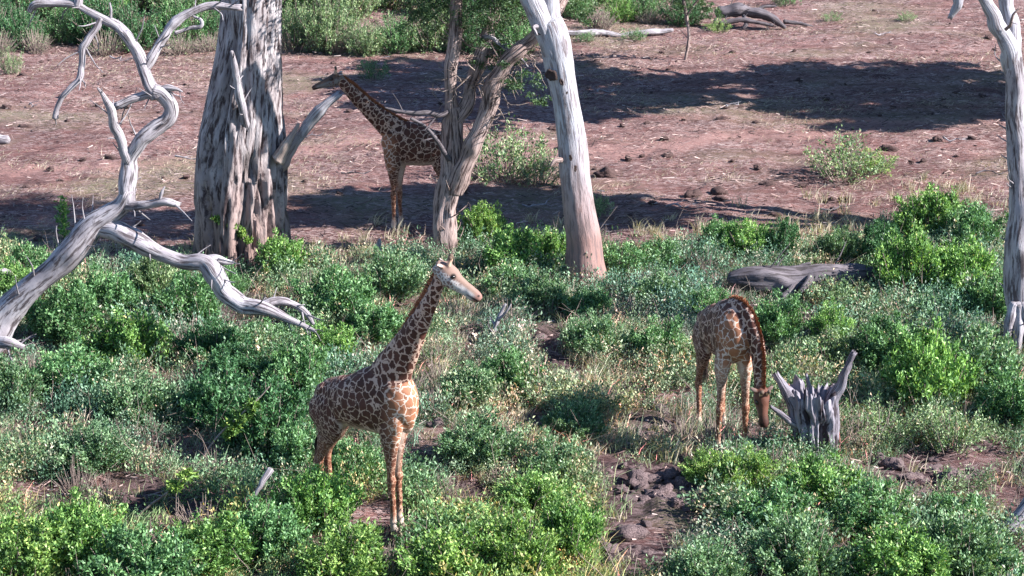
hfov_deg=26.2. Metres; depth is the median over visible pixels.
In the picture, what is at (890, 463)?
mud lump
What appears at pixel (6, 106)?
soil clod
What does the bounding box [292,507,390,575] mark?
bush
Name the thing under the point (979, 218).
bush
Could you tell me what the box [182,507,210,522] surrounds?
mud lump
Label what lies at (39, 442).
bush
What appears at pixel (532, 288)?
bush
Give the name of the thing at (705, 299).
bush
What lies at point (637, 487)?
mud lump
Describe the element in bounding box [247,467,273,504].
broken branch
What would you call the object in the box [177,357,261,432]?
bush
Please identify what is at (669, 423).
mud lump
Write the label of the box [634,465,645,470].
mud lump
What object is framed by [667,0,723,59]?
slender tree
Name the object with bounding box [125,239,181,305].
bush
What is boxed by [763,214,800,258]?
bush
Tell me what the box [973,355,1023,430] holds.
bush
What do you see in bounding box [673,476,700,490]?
mud lump
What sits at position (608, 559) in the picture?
mud lump
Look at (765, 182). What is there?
soil clod
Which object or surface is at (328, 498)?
bush
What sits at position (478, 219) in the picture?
bush
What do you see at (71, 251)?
dead tree
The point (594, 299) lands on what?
bush
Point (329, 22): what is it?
bush
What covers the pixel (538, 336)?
mud lump
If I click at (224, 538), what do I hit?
bush
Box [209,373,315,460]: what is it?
bush
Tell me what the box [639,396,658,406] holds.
mud lump
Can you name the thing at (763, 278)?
fallen log
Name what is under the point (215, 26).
bush
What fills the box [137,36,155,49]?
bush
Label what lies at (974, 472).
mud lump
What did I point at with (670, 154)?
soil clod
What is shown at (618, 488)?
mud lump
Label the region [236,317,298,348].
bush
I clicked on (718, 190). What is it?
soil clod
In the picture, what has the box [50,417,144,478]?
bush
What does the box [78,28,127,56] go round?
bush
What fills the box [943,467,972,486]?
mud lump
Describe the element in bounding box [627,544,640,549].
mud lump
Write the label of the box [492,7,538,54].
bush
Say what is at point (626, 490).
mud lump
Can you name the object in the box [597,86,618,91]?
fallen stick
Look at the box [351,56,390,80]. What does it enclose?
bush
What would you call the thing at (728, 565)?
bush
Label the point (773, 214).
soil clod
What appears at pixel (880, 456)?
mud lump
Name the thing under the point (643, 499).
mud lump
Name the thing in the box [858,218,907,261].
bush
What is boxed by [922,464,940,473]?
mud lump
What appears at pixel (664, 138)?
soil clod
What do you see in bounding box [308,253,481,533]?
giraffe
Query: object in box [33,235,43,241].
soil clod
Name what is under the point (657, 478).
mud lump
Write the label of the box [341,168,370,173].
fallen stick
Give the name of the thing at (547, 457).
bush
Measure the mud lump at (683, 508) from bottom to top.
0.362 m
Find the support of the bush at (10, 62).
on the ground at (674, 184)
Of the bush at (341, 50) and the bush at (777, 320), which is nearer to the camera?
the bush at (777, 320)
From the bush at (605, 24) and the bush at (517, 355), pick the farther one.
the bush at (605, 24)
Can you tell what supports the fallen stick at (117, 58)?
on the ground at (674, 184)
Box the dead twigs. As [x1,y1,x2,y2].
[0,187,1023,575]
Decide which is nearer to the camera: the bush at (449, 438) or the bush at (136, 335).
the bush at (449, 438)
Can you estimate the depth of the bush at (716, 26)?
88.11 m
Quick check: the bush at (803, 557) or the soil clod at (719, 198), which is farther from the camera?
the soil clod at (719, 198)
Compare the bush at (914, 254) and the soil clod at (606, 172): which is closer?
the bush at (914, 254)
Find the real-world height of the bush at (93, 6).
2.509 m
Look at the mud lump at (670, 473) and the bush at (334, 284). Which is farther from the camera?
the bush at (334, 284)
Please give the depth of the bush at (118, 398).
42.77 m
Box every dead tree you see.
[0,0,324,365]
[192,0,342,272]
[520,0,606,287]
[947,0,1023,353]
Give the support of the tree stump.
on the ground at (674, 184)
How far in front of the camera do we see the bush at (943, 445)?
41.37 m
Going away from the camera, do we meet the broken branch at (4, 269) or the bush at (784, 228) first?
the broken branch at (4, 269)
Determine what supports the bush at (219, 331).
on the ground at (674, 184)
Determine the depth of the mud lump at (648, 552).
36.46 m
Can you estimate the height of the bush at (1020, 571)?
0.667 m
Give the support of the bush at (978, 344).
on the ground at (674, 184)
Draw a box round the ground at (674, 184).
[0,0,1023,575]
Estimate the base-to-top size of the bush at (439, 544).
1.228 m
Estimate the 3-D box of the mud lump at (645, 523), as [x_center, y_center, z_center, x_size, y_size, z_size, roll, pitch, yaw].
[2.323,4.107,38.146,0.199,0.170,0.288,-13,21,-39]
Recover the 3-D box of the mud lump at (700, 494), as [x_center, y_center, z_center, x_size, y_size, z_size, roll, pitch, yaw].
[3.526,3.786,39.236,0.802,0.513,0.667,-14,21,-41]
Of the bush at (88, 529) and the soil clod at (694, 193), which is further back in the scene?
the soil clod at (694, 193)
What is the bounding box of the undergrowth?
[0,201,1023,575]
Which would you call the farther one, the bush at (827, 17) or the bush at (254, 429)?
the bush at (827, 17)
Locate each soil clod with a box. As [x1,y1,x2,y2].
[2,104,11,109]
[17,124,32,127]
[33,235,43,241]
[103,154,117,159]
[135,221,144,225]
[548,125,555,130]
[593,166,616,177]
[624,155,631,160]
[660,136,668,140]
[663,151,673,157]
[684,189,702,197]
[710,186,728,194]
[714,195,728,202]
[715,116,727,119]
[753,164,762,170]
[758,180,775,185]
[769,212,783,216]
[823,197,837,202]
[838,196,852,202]
[879,144,899,151]
[932,136,942,141]
[967,135,975,139]
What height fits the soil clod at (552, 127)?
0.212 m
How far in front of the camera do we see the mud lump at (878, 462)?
41.29 m
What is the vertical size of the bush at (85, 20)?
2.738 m
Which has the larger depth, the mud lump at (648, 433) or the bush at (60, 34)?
the bush at (60, 34)
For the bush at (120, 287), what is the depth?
49.49 m
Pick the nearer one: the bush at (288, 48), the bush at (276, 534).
the bush at (276, 534)
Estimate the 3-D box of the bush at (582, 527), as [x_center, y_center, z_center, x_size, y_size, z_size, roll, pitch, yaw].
[0.828,3.889,36.107,1.491,1.433,1.366,1,16,3]
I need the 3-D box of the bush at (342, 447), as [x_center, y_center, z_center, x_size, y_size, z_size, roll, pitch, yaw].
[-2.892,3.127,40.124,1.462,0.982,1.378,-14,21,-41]
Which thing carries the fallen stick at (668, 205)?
on the ground at (674, 184)
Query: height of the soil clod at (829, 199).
0.256 m
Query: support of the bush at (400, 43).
on the ground at (674, 184)
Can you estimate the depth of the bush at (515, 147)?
63.03 m
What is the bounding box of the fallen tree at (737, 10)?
[712,0,812,30]
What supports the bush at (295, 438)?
on the ground at (674, 184)
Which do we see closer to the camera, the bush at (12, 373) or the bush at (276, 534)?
the bush at (276, 534)
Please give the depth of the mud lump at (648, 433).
42.33 m
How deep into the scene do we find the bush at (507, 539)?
35.17 m
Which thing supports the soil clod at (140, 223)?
on the ground at (674, 184)
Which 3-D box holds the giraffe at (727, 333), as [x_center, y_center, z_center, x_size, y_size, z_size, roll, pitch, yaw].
[4.104,1.544,41.529,0.934,3.208,2.873,-3,16,-12]
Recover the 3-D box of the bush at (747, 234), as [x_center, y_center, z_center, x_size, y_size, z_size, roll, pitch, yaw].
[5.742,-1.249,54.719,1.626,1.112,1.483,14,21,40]
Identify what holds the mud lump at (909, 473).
on the ground at (674, 184)
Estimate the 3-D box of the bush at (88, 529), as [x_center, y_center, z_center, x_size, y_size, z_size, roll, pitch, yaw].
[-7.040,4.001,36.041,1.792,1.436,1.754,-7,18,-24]
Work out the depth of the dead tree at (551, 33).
51.56 m
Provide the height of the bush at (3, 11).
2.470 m
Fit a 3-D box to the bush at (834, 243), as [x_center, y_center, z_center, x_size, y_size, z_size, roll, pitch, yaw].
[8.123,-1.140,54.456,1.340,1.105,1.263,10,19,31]
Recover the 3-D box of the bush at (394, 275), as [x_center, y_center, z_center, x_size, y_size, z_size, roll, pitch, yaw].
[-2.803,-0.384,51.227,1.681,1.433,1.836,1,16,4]
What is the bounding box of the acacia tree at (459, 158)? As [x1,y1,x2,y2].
[385,0,602,259]
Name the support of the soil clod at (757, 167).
on the ground at (674, 184)
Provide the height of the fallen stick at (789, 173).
0.201 m
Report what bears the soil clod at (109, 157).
on the ground at (674, 184)
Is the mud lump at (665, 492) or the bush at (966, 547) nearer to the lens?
the bush at (966, 547)
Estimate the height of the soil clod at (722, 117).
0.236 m
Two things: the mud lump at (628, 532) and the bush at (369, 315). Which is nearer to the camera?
the mud lump at (628, 532)
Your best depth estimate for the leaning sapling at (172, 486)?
38.12 m
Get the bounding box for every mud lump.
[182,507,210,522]
[426,417,443,427]
[529,333,546,343]
[599,542,617,553]
[602,553,627,564]
[608,524,650,541]
[609,484,628,494]
[621,468,649,489]
[621,488,635,493]
[622,494,638,501]
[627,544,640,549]
[633,483,648,489]
[633,494,650,505]
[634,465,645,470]
[635,427,645,436]
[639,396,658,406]
[640,520,651,527]
[641,549,663,554]
[644,431,659,436]
[644,483,677,499]
[648,403,670,414]
[648,474,664,482]
[653,424,667,434]
[654,466,678,483]
[665,479,674,485]
[666,420,674,425]
[669,496,690,507]
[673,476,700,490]
[680,499,710,511]
[692,487,713,505]
[698,476,716,487]
[872,454,885,464]
[874,452,885,465]
[879,457,908,471]
[895,471,929,482]
[903,479,916,484]
[911,486,933,497]
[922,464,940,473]
[924,456,940,461]
[932,471,943,480]
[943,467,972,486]
[965,466,983,474]
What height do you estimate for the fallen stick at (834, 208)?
0.123 m
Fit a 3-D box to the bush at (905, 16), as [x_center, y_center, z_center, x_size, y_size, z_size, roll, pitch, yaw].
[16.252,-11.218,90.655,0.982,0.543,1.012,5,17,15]
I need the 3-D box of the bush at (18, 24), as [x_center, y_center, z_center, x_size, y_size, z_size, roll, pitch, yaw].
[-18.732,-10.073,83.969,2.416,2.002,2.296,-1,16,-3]
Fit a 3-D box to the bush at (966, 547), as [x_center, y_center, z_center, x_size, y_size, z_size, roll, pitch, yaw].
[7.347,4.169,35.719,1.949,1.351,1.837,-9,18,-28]
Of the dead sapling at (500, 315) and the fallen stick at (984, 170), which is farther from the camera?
the fallen stick at (984, 170)
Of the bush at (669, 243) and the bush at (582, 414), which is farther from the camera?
the bush at (669, 243)
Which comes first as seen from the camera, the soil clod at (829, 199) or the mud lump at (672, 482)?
the mud lump at (672, 482)
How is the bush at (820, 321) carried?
on the ground at (674, 184)
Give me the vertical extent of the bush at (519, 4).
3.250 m
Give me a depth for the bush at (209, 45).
83.35 m
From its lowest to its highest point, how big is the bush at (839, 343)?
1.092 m
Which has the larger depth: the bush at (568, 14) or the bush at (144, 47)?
the bush at (568, 14)
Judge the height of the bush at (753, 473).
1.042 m
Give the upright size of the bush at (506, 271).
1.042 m
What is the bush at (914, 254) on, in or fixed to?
on the ground at (674, 184)
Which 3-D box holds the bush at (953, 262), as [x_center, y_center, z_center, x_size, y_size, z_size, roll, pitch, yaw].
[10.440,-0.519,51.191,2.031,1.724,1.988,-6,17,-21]
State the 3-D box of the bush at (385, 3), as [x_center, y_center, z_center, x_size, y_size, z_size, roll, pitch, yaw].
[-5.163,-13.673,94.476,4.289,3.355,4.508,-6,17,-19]
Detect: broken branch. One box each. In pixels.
[0,268,13,276]
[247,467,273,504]
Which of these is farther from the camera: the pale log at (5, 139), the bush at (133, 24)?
the bush at (133, 24)
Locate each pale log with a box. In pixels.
[0,135,10,143]
[999,498,1023,536]
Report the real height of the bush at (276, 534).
1.264 m
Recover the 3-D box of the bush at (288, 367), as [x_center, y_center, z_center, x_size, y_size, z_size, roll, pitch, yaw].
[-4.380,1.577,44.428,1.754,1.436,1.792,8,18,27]
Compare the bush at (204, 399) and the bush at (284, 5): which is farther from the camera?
the bush at (284, 5)
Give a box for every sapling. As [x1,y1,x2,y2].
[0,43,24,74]
[54,195,70,237]
[132,465,199,520]
[196,386,269,464]
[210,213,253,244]
[488,303,510,339]
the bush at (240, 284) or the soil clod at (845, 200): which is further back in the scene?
the soil clod at (845, 200)
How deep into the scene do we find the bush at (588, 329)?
46.62 m
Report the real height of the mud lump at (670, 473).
0.360 m
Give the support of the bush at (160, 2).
on the ground at (674, 184)
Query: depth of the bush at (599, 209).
58.82 m
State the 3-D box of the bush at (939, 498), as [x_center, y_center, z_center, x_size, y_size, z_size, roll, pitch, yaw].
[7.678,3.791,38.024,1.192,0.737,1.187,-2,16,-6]
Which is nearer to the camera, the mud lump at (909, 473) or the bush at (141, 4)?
the mud lump at (909, 473)
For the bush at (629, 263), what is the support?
on the ground at (674, 184)
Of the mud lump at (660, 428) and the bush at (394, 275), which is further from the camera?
the bush at (394, 275)
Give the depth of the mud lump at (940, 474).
40.10 m
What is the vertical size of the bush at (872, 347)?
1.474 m
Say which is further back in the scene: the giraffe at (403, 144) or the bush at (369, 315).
the giraffe at (403, 144)
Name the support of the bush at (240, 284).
on the ground at (674, 184)
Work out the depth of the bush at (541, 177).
62.48 m
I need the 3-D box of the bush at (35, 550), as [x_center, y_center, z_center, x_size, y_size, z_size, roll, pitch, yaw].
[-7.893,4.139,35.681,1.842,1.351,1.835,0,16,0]
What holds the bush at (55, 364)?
on the ground at (674, 184)
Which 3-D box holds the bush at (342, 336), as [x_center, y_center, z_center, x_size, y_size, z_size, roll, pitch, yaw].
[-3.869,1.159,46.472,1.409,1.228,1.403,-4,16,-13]
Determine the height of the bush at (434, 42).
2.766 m
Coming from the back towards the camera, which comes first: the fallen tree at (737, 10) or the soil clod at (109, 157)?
the fallen tree at (737, 10)
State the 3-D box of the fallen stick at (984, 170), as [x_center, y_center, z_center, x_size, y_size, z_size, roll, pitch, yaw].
[13.848,-3.387,63.596,0.900,0.156,0.448,3,16,11]
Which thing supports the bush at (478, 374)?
on the ground at (674, 184)
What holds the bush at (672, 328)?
on the ground at (674, 184)
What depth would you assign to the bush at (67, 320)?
47.69 m
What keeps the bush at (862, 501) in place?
on the ground at (674, 184)
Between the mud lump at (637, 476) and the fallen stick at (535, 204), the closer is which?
the mud lump at (637, 476)
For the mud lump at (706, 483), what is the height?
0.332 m
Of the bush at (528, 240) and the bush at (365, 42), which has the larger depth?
the bush at (365, 42)
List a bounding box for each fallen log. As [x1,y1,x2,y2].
[568,28,673,36]
[726,242,878,299]
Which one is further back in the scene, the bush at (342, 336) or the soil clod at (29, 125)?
the soil clod at (29, 125)
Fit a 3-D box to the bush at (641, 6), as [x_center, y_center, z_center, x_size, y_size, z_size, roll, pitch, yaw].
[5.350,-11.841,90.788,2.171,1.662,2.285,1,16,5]
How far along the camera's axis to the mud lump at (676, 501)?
38.83 m
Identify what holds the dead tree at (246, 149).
on the ground at (674, 184)
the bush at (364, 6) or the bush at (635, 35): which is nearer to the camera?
the bush at (635, 35)
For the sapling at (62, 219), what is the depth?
56.22 m
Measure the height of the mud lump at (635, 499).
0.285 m
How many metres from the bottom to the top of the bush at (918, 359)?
1.954 m
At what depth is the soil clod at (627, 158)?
65.60 m
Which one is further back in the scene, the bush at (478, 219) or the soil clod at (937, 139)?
the soil clod at (937, 139)
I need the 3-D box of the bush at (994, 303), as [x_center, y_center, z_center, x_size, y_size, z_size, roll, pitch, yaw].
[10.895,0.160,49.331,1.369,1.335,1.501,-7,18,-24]
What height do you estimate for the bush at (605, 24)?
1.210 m
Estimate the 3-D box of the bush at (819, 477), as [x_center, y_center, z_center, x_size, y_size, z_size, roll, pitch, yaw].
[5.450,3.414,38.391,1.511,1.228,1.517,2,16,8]
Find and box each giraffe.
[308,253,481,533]
[312,66,468,229]
[692,295,772,449]
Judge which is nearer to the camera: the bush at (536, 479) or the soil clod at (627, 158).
the bush at (536, 479)
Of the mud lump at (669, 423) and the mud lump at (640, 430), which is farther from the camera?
the mud lump at (669, 423)
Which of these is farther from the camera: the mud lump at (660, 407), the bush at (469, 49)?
the bush at (469, 49)
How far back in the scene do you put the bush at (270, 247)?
52.69 m
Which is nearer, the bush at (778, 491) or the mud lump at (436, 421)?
the bush at (778, 491)
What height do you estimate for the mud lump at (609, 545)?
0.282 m
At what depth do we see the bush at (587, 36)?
85.47 m
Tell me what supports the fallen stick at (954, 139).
on the ground at (674, 184)
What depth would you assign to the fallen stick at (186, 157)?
65.40 m
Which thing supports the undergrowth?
on the ground at (674, 184)
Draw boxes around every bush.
[0,0,12,37]
[0,0,52,50]
[0,27,20,53]
[0,239,50,272]
[0,256,36,294]
[0,343,47,416]
[0,426,66,472]
[0,501,80,575]
[1,0,63,18]
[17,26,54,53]
[22,275,104,347]
[29,334,117,402]
[37,7,93,44]
[41,486,132,575]
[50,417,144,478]
[57,0,127,18]
[60,0,142,45]
[73,303,175,365]
[73,519,207,575]
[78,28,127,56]
[80,261,149,316]
[90,366,182,428]
[99,0,164,50]
[107,0,154,11]
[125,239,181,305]
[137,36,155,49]
[145,0,214,13]
[147,0,216,47]
[151,268,222,326]
[153,33,203,55]
[167,506,258,575]
[170,307,252,367]
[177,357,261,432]
[186,31,217,52]
[193,0,219,43]
[202,257,254,297]
[204,336,270,389]
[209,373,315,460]
[234,491,320,567]
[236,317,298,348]
[241,331,330,403]
[254,227,320,281]
[266,460,366,533]
[270,414,317,475]
[282,0,316,49]
[282,0,323,14]
[282,0,357,54]
[282,26,315,52]
[287,260,376,322]
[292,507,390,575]
[300,314,359,363]
[307,0,389,20]
[310,436,385,484]
[328,27,348,54]
[342,11,390,56]
[342,295,408,344]
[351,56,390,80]
[360,242,426,302]
[370,0,414,10]
[376,11,424,54]
[387,0,465,53]
[391,517,515,575]
[403,0,469,8]
[431,402,530,468]
[435,357,504,409]
[442,0,513,53]
[456,200,505,245]
[459,496,568,575]
[463,115,552,185]
[478,344,546,398]
[480,221,550,271]
[480,256,535,298]
[489,0,564,13]
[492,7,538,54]
[493,462,568,517]
[508,260,575,317]
[509,143,559,187]
[516,425,593,481]
[519,481,606,568]
[533,225,565,271]
[539,393,609,441]
[558,307,629,358]
[560,284,613,322]
[562,0,596,18]
[574,30,594,42]
[582,1,621,29]
[593,191,614,218]
[600,0,636,23]
[603,239,656,280]
[618,27,648,40]
[621,0,665,20]
[623,312,693,360]
[624,263,692,311]
[635,6,663,23]
[642,233,686,270]
[652,0,712,26]
[661,534,757,575]
[677,443,729,484]
[680,283,731,316]
[698,213,743,251]
[702,17,732,33]
[710,440,784,496]
[718,217,772,257]
[721,475,831,534]
[745,511,862,575]
[754,287,813,345]
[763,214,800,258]
[772,0,801,6]
[783,447,866,515]
[795,323,861,370]
[803,124,892,183]
[804,295,856,341]
[812,223,861,261]
[820,11,844,20]
[825,472,923,542]
[840,391,930,448]
[841,513,954,575]
[847,307,929,375]
[856,145,898,175]
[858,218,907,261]
[864,215,945,294]
[878,316,982,407]
[891,181,964,242]
[894,10,917,20]
[902,507,1022,575]
[908,398,987,458]
[925,485,990,525]
[927,231,998,299]
[933,317,1023,396]
[944,197,1008,250]
[958,268,1006,325]
[967,544,1023,575]
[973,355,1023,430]
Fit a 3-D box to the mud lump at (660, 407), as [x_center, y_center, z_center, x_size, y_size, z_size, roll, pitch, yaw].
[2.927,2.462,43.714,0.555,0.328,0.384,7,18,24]
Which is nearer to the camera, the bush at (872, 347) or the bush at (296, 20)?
the bush at (872, 347)
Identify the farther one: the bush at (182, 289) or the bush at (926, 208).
the bush at (926, 208)
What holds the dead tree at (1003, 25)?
on the ground at (674, 184)
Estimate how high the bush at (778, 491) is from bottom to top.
1.112 m
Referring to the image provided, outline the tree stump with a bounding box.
[770,350,857,457]
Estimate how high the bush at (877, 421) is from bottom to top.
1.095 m
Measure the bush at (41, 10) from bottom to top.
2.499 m
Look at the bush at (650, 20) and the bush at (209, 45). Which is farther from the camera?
the bush at (650, 20)
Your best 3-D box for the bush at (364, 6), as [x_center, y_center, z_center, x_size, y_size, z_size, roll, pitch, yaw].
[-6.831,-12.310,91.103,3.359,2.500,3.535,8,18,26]
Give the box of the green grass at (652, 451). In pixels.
[0,207,1023,575]
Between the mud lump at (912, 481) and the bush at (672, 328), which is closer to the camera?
the mud lump at (912, 481)
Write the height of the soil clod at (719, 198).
0.224 m
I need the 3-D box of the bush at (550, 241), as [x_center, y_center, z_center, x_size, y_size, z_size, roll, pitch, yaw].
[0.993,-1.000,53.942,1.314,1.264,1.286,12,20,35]
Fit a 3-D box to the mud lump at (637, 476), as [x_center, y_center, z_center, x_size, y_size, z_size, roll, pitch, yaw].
[2.275,3.529,40.228,0.537,0.459,0.777,-4,17,-15]
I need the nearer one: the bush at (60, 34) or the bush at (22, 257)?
the bush at (22, 257)
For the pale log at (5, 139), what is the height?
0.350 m
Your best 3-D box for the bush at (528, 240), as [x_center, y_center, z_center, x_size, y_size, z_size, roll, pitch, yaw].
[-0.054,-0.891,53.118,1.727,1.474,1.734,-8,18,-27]
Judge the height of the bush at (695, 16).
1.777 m
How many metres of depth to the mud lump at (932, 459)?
41.11 m
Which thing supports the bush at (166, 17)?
on the ground at (674, 184)
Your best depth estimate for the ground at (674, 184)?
67.09 m
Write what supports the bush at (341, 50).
on the ground at (674, 184)
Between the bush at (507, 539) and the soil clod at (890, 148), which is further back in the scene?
the soil clod at (890, 148)
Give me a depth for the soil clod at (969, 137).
67.96 m
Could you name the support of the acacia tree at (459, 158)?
on the ground at (674, 184)
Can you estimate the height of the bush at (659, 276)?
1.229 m
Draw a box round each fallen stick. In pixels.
[109,55,127,60]
[175,155,195,159]
[305,131,323,137]
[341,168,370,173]
[522,198,550,206]
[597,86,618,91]
[666,200,699,207]
[779,170,815,175]
[819,201,855,210]
[943,137,966,141]
[976,168,1006,174]
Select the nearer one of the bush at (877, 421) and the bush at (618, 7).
the bush at (877, 421)
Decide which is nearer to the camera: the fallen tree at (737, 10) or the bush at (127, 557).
the bush at (127, 557)
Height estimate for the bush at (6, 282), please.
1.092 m
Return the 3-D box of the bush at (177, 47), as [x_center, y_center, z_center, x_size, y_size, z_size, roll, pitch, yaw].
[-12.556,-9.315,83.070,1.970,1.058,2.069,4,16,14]
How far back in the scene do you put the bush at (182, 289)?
49.02 m
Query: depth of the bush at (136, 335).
46.21 m
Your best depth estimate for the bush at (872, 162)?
63.73 m
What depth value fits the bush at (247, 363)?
44.84 m
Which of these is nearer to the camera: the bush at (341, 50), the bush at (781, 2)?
the bush at (341, 50)
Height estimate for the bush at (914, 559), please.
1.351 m
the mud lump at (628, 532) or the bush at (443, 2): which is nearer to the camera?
the mud lump at (628, 532)
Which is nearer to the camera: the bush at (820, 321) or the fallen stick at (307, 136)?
the bush at (820, 321)
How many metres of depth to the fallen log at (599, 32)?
86.64 m
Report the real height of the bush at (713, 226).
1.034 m
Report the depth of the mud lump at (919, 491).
39.47 m
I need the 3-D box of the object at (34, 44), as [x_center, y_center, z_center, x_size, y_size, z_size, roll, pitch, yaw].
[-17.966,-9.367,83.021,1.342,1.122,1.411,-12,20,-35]
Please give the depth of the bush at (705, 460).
39.81 m
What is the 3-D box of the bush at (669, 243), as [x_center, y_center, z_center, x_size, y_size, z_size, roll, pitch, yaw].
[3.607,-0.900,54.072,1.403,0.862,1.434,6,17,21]
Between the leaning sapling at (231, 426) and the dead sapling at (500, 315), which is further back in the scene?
the dead sapling at (500, 315)
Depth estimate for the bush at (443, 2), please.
92.18 m
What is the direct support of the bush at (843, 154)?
on the ground at (674, 184)
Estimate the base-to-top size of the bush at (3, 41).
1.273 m
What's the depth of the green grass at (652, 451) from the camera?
42.52 m
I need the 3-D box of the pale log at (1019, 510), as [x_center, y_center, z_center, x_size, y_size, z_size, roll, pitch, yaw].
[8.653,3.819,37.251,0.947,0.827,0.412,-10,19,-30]
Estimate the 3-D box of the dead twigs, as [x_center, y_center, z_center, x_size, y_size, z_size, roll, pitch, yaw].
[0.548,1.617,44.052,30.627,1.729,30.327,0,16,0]

